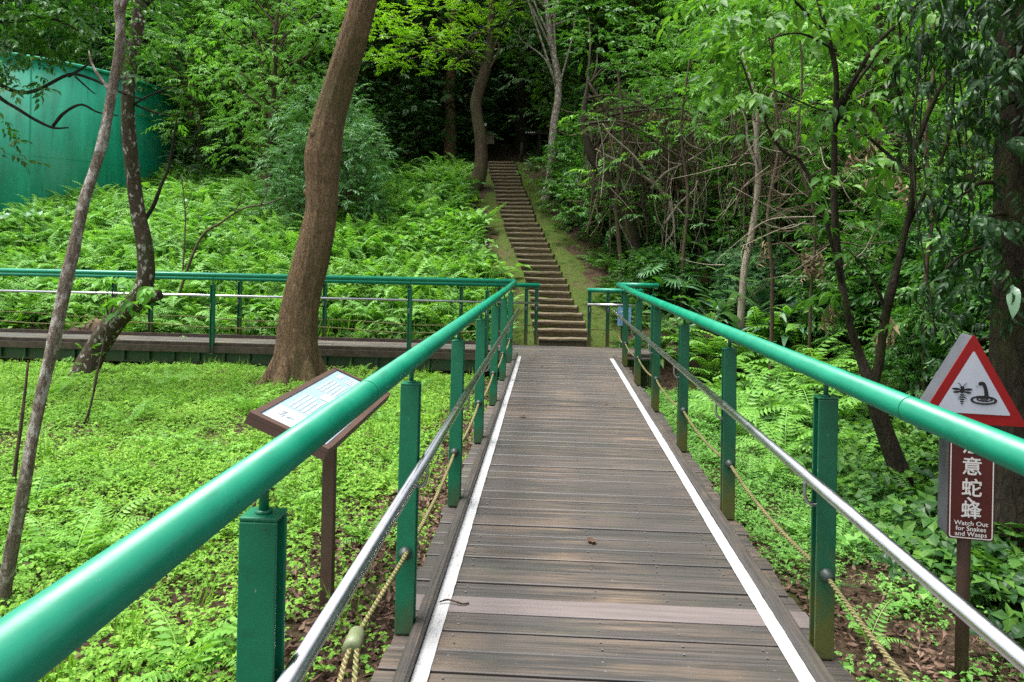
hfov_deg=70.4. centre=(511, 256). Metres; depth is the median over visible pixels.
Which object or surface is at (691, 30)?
bright tree
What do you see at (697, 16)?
forest tree
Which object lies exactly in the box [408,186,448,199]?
broad leaf plant
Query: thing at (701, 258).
glossy plant
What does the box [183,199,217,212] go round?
broad leaf plant
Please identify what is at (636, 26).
forest tree
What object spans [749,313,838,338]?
strap leaf plant
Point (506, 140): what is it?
shrub
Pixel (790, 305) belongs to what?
strap leaf plant
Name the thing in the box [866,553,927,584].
shade plant
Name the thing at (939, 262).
shrub
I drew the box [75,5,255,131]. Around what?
forest tree
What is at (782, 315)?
strap leaf plant
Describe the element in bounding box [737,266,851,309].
strap leaf plant
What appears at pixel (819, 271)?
withered leaves
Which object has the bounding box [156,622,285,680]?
fern
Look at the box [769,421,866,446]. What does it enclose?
fern
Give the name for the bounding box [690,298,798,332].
strap leaf plant
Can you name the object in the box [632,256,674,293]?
glossy plant
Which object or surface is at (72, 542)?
fern
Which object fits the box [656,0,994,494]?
tree
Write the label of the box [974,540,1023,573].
shade plant
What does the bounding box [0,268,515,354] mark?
railing
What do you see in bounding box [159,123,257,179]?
shrub
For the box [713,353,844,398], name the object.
fern
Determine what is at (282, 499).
fern
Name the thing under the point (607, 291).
railing
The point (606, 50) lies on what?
forest tree
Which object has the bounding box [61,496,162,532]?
fern
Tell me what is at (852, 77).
forest tree
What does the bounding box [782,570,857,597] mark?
fern
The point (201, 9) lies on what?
forest tree
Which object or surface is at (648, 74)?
forest tree
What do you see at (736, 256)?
fan palm
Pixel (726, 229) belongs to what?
glossy plant
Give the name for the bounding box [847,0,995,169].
forest tree
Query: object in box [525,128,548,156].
trail sign
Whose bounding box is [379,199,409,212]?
broad leaf plant
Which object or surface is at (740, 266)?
strap leaf plant
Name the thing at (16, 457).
dead stem
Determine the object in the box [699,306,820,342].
fern
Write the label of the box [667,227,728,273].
glossy plant
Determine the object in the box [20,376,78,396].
fern
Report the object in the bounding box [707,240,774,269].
fan palm
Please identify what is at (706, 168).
nest plant
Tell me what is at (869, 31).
bright tree
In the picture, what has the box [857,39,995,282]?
bright tree
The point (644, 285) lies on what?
railing
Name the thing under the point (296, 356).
tree
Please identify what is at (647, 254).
shrub
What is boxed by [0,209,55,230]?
broad leaf plant
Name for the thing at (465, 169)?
fern undergrowth
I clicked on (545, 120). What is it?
shrub
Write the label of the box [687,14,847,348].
tree
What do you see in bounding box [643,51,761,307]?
slender tree
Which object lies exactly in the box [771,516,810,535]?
fern
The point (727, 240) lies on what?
shrub
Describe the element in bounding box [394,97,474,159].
shrub
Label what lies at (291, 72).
forest tree
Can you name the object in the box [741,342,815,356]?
fern
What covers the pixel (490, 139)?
trail sign
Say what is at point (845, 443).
fern
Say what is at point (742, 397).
fern
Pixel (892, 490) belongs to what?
shade plant
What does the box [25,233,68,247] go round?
fern
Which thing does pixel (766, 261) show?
shrub
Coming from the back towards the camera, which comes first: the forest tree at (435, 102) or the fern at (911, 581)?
the forest tree at (435, 102)
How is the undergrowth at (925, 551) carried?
on the ground at (668, 379)
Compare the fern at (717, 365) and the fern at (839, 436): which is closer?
the fern at (839, 436)
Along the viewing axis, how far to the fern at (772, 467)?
7.06 m
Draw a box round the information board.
[244,367,390,608]
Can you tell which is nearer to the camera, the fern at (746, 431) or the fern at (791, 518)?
the fern at (791, 518)
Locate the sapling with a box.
[80,274,154,427]
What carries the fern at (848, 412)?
on the ground at (668, 379)
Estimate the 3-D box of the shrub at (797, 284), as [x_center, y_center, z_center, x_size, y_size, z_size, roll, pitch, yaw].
[6.048,0.599,12.265,3.110,2.826,3.484,1,0,29]
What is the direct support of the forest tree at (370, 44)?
on the ground at (668, 379)
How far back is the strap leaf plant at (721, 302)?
13.56 m
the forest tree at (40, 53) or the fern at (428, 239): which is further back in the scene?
the forest tree at (40, 53)
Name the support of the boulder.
on the ground at (668, 379)
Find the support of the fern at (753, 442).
on the ground at (668, 379)
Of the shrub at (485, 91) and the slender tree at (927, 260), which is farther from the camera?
the shrub at (485, 91)
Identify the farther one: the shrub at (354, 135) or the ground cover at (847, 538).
the shrub at (354, 135)
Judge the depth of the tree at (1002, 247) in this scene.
5.15 m
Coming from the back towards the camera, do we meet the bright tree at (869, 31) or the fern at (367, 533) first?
the bright tree at (869, 31)
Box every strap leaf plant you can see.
[666,299,748,323]
[672,283,777,311]
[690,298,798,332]
[691,254,777,291]
[707,273,801,307]
[710,248,793,286]
[718,289,818,325]
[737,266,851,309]
[741,313,829,346]
[749,266,829,288]
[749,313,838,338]
[760,279,872,323]
[766,265,862,293]
[814,321,874,347]
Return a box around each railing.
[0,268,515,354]
[0,273,539,344]
[0,280,519,681]
[587,288,642,346]
[612,282,1023,681]
[620,282,658,361]
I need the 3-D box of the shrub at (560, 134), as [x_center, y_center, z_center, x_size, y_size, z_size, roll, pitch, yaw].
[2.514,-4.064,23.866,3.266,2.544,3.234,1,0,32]
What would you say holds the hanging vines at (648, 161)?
hanging from the bright tree at (722, 71)
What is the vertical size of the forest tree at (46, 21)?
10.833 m
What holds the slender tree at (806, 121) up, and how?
on the ground at (668, 379)
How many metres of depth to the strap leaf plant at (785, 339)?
12.55 m
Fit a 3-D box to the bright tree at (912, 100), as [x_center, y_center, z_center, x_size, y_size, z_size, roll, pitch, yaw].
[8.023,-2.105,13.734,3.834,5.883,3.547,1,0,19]
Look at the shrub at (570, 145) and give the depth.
19.44 m
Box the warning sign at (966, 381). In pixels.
[920,333,1023,681]
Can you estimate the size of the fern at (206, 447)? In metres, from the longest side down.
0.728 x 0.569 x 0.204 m
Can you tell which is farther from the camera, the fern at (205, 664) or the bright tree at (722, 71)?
the bright tree at (722, 71)
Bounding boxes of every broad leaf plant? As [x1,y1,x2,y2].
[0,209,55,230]
[0,232,31,243]
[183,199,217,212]
[194,227,229,236]
[358,211,393,219]
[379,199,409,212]
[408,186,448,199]
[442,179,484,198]
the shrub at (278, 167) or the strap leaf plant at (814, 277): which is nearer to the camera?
the strap leaf plant at (814, 277)
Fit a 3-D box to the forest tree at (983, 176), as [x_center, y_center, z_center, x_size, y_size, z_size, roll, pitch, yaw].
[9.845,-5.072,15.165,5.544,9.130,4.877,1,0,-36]
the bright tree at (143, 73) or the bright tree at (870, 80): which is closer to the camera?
the bright tree at (870, 80)
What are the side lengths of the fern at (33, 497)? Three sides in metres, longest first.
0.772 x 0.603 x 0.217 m
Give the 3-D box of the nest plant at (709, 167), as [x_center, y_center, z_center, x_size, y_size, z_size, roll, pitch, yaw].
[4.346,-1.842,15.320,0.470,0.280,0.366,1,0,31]
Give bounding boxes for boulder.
[68,318,100,333]
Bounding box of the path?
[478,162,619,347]
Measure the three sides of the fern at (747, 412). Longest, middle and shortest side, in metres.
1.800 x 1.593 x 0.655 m
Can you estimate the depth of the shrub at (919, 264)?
8.61 m
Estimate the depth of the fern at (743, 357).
12.34 m
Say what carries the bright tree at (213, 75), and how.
on the ground at (668, 379)
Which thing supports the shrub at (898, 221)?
on the ground at (668, 379)
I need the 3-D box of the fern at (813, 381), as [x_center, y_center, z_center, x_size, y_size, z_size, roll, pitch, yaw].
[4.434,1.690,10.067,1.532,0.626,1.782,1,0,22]
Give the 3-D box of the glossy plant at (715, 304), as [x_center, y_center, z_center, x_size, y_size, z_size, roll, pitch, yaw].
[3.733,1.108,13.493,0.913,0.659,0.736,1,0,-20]
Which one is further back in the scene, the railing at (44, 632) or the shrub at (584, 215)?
the shrub at (584, 215)
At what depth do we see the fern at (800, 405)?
9.06 m
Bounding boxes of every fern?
[0,472,77,508]
[0,502,132,569]
[0,513,89,556]
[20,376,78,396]
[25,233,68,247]
[43,520,145,555]
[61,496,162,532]
[94,398,170,423]
[107,597,236,681]
[121,429,195,452]
[142,367,196,384]
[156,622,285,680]
[180,233,229,247]
[180,435,257,456]
[209,387,287,414]
[225,458,240,465]
[269,480,321,510]
[336,518,396,544]
[369,407,399,423]
[381,225,417,240]
[388,376,435,396]
[404,231,445,247]
[429,229,469,243]
[662,328,766,361]
[667,368,800,430]
[676,348,746,370]
[677,358,759,377]
[692,331,763,358]
[693,329,774,361]
[695,376,749,393]
[696,387,787,413]
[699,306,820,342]
[703,412,803,439]
[710,345,788,375]
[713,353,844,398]
[715,326,862,388]
[715,441,811,474]
[736,382,861,424]
[736,405,845,457]
[737,395,812,425]
[738,361,784,378]
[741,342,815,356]
[742,339,815,369]
[742,346,872,375]
[747,324,863,353]
[760,369,818,391]
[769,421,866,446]
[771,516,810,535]
[773,352,892,394]
[777,470,864,492]
[780,421,879,449]
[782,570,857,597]
[802,384,900,418]
[836,526,897,565]
[837,478,900,516]
[838,429,908,467]
[873,518,916,548]
[883,571,952,593]
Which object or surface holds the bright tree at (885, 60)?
on the ground at (668, 379)
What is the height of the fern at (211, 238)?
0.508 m
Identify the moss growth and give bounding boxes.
[460,160,634,347]
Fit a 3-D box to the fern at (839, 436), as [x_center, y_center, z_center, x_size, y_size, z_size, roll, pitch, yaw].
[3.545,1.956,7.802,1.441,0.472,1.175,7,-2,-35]
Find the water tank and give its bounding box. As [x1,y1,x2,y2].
[0,51,184,212]
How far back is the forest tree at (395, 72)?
25.76 m
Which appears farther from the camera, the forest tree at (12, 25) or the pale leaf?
the forest tree at (12, 25)
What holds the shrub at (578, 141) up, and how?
on the ground at (668, 379)
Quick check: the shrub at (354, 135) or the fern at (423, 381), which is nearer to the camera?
the fern at (423, 381)
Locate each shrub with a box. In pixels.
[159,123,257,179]
[199,112,294,176]
[243,95,314,162]
[243,128,349,224]
[248,73,397,212]
[288,111,408,223]
[344,100,415,168]
[373,92,465,164]
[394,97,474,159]
[425,90,512,154]
[455,70,529,127]
[464,81,539,142]
[501,79,569,142]
[517,116,639,219]
[530,92,575,152]
[542,78,695,202]
[544,102,632,154]
[544,141,662,246]
[595,123,736,242]
[605,86,725,210]
[606,200,679,255]
[610,243,678,297]
[633,247,708,303]
[642,198,718,257]
[676,184,758,251]
[695,150,811,243]
[707,143,864,278]
[708,244,778,302]
[734,155,901,284]
[736,246,803,308]
[776,206,921,358]
[789,195,990,354]
[799,291,874,360]
[829,176,992,344]
[855,186,992,356]
[858,297,988,397]
[888,194,992,370]
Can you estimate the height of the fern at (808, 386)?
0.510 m
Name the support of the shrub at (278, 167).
on the ground at (668, 379)
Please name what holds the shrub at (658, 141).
on the ground at (668, 379)
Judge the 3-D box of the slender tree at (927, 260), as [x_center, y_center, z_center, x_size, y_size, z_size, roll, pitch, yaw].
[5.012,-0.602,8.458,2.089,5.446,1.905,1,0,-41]
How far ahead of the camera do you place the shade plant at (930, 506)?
5.51 m
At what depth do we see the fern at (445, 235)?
16.89 m
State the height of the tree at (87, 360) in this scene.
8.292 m
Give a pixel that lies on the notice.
(620, 310)
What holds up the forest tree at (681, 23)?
on the ground at (668, 379)
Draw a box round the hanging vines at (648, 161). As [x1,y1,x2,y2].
[548,69,991,303]
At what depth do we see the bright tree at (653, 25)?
17.42 m
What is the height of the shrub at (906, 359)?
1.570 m
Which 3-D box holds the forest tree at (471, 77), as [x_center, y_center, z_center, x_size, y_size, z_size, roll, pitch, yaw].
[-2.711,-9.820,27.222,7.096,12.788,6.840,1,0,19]
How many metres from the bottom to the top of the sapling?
1.639 m
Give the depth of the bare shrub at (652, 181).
14.97 m
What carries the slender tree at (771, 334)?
on the ground at (668, 379)
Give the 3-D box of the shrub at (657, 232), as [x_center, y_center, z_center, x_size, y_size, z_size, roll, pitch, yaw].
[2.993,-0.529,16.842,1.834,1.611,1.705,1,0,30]
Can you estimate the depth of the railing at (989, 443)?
2.82 m
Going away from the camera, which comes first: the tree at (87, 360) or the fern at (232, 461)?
the fern at (232, 461)
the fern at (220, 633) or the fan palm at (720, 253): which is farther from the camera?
the fan palm at (720, 253)
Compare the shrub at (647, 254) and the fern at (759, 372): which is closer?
the fern at (759, 372)
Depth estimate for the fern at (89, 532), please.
4.10 m
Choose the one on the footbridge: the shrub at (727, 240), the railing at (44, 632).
the railing at (44, 632)
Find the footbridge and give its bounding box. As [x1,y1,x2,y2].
[370,352,854,681]
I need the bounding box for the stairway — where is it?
[488,161,586,346]
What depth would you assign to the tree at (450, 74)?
24.36 m
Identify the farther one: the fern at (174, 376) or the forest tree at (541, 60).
the forest tree at (541, 60)
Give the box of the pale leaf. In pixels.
[1006,284,1020,318]
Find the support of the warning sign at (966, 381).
on the ground at (668, 379)
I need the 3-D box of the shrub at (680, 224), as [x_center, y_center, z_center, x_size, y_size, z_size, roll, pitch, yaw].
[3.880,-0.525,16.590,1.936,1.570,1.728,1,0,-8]
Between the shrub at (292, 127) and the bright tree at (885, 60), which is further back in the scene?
the shrub at (292, 127)
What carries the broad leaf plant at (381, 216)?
on the ground at (668, 379)
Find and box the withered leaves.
[603,95,909,354]
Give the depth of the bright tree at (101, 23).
28.67 m
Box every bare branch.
[172,183,282,309]
[181,169,191,291]
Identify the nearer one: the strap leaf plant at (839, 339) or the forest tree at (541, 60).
the strap leaf plant at (839, 339)
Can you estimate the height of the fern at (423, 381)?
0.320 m
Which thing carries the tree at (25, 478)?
on the ground at (668, 379)
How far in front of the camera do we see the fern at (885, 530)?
5.35 m
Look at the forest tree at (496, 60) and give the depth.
31.62 m
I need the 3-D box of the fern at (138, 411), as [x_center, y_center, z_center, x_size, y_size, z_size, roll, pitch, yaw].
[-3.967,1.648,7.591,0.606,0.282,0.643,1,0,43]
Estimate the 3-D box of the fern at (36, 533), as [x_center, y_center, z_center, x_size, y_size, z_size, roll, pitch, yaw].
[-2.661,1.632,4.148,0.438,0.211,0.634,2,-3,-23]
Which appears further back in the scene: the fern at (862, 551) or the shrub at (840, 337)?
the shrub at (840, 337)
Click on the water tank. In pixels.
(67, 154)
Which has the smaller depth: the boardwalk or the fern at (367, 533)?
the fern at (367, 533)
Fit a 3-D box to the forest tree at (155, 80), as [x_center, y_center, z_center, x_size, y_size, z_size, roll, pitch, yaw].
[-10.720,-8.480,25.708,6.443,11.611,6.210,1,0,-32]
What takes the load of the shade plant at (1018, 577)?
on the ground at (668, 379)
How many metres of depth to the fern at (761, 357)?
12.48 m
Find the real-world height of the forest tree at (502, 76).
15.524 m
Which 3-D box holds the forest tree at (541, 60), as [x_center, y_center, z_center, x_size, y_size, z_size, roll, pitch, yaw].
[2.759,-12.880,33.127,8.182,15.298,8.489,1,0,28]
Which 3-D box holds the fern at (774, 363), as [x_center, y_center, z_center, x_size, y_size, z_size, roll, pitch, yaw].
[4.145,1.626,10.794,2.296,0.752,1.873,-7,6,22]
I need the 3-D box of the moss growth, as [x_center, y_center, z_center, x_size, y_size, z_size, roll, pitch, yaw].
[0.249,-0.635,18.473,3.153,5.045,11.741,1,0,-8]
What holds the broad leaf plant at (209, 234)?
on the ground at (668, 379)
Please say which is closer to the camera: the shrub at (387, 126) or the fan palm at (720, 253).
the fan palm at (720, 253)
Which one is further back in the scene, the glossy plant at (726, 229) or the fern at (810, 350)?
the glossy plant at (726, 229)
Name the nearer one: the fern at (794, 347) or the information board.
the information board
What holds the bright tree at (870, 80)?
on the ground at (668, 379)
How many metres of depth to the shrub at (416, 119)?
23.30 m
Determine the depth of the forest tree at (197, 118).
22.40 m
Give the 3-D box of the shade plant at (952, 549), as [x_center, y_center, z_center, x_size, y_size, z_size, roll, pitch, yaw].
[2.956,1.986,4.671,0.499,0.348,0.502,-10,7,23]
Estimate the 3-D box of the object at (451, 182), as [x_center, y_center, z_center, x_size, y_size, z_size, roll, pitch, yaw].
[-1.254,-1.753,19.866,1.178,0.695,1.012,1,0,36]
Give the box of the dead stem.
[10,362,28,490]
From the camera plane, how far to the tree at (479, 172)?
20.45 m
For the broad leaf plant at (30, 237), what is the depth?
16.88 m
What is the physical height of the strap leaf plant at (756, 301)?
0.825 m
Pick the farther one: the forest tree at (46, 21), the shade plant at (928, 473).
the forest tree at (46, 21)
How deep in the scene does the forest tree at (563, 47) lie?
21.69 m
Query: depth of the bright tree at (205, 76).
22.50 m
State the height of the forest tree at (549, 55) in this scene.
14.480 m
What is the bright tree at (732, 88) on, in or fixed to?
on the ground at (668, 379)
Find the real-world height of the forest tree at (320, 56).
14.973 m
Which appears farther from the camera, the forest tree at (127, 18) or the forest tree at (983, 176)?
the forest tree at (127, 18)
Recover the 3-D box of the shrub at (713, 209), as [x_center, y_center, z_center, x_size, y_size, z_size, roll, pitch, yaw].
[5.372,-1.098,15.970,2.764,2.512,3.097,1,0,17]
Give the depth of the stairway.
16.17 m
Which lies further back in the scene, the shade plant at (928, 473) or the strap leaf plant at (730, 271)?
the strap leaf plant at (730, 271)
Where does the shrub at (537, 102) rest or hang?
on the ground at (668, 379)
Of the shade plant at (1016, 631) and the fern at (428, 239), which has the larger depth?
the fern at (428, 239)
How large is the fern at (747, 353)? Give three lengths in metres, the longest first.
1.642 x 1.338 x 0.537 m
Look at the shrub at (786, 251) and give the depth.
13.53 m
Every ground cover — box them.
[0,355,498,681]
[644,348,1023,681]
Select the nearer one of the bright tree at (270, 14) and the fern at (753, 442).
the fern at (753, 442)
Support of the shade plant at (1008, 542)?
on the ground at (668, 379)
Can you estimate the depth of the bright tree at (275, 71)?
19.28 m
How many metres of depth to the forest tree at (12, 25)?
27.18 m
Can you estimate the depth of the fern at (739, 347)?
12.68 m
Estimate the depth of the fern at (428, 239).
16.53 m
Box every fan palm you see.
[634,264,702,300]
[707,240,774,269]
[713,248,789,281]
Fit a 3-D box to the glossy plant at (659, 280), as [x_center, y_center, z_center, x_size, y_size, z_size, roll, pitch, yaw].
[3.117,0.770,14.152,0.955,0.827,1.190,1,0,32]
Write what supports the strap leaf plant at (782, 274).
on the ground at (668, 379)
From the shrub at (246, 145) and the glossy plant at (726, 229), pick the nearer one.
the glossy plant at (726, 229)
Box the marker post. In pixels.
[520,142,522,162]
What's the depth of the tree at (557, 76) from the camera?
20.12 m
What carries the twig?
on the footbridge
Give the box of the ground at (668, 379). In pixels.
[0,69,1023,681]
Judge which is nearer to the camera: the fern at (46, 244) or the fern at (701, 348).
the fern at (701, 348)
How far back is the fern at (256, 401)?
8.07 m
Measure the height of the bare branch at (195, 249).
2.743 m
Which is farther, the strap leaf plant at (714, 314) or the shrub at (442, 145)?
the shrub at (442, 145)
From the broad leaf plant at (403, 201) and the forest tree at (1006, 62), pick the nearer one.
the forest tree at (1006, 62)
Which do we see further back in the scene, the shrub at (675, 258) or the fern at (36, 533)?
the shrub at (675, 258)
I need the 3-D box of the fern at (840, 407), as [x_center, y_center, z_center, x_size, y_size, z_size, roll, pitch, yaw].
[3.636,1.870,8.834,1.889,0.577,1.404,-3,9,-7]
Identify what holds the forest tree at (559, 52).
on the ground at (668, 379)
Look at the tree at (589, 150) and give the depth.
15.39 m
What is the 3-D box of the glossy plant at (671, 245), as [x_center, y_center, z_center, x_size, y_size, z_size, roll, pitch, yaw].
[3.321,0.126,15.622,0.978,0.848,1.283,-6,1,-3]
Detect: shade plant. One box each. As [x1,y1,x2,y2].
[864,469,917,506]
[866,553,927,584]
[894,500,938,538]
[907,457,938,468]
[907,468,937,495]
[932,540,1012,583]
[950,561,1023,610]
[969,608,1023,661]
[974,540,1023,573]
[994,526,1023,548]
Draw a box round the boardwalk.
[0,328,651,394]
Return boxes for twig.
[439,599,468,604]
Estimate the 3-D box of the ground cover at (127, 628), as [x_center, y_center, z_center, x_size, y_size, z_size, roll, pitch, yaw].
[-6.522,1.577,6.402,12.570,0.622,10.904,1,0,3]
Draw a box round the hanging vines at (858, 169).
[585,69,970,305]
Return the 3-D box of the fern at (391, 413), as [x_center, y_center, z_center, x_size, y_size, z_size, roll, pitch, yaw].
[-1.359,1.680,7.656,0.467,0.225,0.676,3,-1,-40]
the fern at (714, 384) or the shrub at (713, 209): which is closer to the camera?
the fern at (714, 384)
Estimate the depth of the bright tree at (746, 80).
17.07 m
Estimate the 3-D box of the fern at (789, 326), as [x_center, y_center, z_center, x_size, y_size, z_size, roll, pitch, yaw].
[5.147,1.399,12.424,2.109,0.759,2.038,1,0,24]
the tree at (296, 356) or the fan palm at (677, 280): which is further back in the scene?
the fan palm at (677, 280)
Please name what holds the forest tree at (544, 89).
on the ground at (668, 379)
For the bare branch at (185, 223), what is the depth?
14.49 m
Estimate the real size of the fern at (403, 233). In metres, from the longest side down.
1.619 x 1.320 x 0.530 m
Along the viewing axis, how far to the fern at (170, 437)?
6.53 m
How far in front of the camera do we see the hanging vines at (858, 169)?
12.32 m
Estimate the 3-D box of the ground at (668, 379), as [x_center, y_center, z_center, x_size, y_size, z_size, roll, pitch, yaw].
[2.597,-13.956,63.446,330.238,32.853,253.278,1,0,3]
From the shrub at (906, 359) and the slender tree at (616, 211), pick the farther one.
the slender tree at (616, 211)
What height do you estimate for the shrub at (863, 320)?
2.920 m
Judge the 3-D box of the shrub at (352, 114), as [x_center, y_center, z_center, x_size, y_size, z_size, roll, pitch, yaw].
[-4.727,-2.552,18.406,3.801,3.901,3.737,1,0,40]
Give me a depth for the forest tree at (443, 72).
26.45 m
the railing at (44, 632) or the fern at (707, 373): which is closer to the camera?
the railing at (44, 632)
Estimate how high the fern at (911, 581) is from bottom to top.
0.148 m
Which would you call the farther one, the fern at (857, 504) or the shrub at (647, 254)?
the shrub at (647, 254)
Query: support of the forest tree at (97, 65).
on the ground at (668, 379)
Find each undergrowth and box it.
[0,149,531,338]
[0,155,531,330]
[145,123,1023,678]
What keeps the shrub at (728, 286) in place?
on the ground at (668, 379)
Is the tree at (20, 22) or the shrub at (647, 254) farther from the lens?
the shrub at (647, 254)
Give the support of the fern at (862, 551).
on the ground at (668, 379)
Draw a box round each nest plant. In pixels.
[694,156,723,167]
[698,161,710,176]
[707,162,723,174]
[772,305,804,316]
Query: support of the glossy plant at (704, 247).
on the ground at (668, 379)
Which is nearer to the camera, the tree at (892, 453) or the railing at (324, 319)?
the tree at (892, 453)
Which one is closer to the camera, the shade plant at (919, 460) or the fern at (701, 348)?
the shade plant at (919, 460)
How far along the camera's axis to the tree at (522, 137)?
27.77 m
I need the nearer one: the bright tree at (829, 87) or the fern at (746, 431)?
the fern at (746, 431)
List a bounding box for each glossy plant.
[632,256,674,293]
[642,275,697,315]
[644,242,689,262]
[658,251,715,290]
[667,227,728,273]
[676,287,726,313]
[687,298,737,332]
[690,241,745,283]
[711,222,757,243]
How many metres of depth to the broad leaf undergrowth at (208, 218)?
17.04 m
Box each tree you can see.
[0,0,82,50]
[0,0,128,611]
[0,0,147,71]
[0,0,189,173]
[1,0,113,61]
[19,0,181,93]
[30,0,211,153]
[47,0,173,69]
[61,0,213,376]
[70,0,224,112]
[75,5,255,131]
[101,0,269,170]
[104,0,286,167]
[140,0,323,169]
[149,0,302,165]
[165,0,334,151]
[167,0,348,192]
[188,0,361,170]
[208,0,428,152]
[249,0,400,154]
[257,0,377,388]
[259,0,466,152]
[295,0,469,154]
[304,0,514,164]
[326,0,532,193]
[329,0,466,155]
[379,0,540,150]
[388,0,509,161]
[429,0,568,138]
[443,0,548,131]
[462,0,601,128]
[467,0,556,153]
[473,0,702,158]
[495,0,587,121]
[496,0,624,199]
[506,0,712,147]
[511,0,662,142]
[516,0,676,106]
[539,0,795,281]
[541,0,706,148]
[558,68,670,282]
[610,0,728,114]
[615,0,805,219]
[632,0,793,154]
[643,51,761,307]
[649,0,780,172]
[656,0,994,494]
[657,0,856,239]
[676,0,857,173]
[678,0,852,214]
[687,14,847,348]
[689,0,872,167]
[729,0,920,254]
[732,0,898,379]
[754,0,964,166]
[755,0,986,275]
[756,0,994,265]
[777,9,893,378]
[783,0,990,196]
[826,0,995,258]
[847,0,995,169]
[850,0,985,392]
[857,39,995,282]
[865,0,993,205]
[875,0,1023,553]
[985,54,1023,83]
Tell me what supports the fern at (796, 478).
on the ground at (668, 379)
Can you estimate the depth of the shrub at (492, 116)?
26.79 m
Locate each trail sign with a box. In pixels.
[484,123,493,143]
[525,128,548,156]
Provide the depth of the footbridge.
3.66 m
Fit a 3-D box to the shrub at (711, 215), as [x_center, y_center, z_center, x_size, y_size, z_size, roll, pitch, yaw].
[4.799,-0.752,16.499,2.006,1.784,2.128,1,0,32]
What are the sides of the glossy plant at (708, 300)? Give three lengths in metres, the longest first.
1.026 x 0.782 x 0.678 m
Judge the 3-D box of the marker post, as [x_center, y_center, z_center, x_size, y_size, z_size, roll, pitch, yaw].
[0.327,-3.467,24.799,0.103,0.851,0.098,1,0,25]

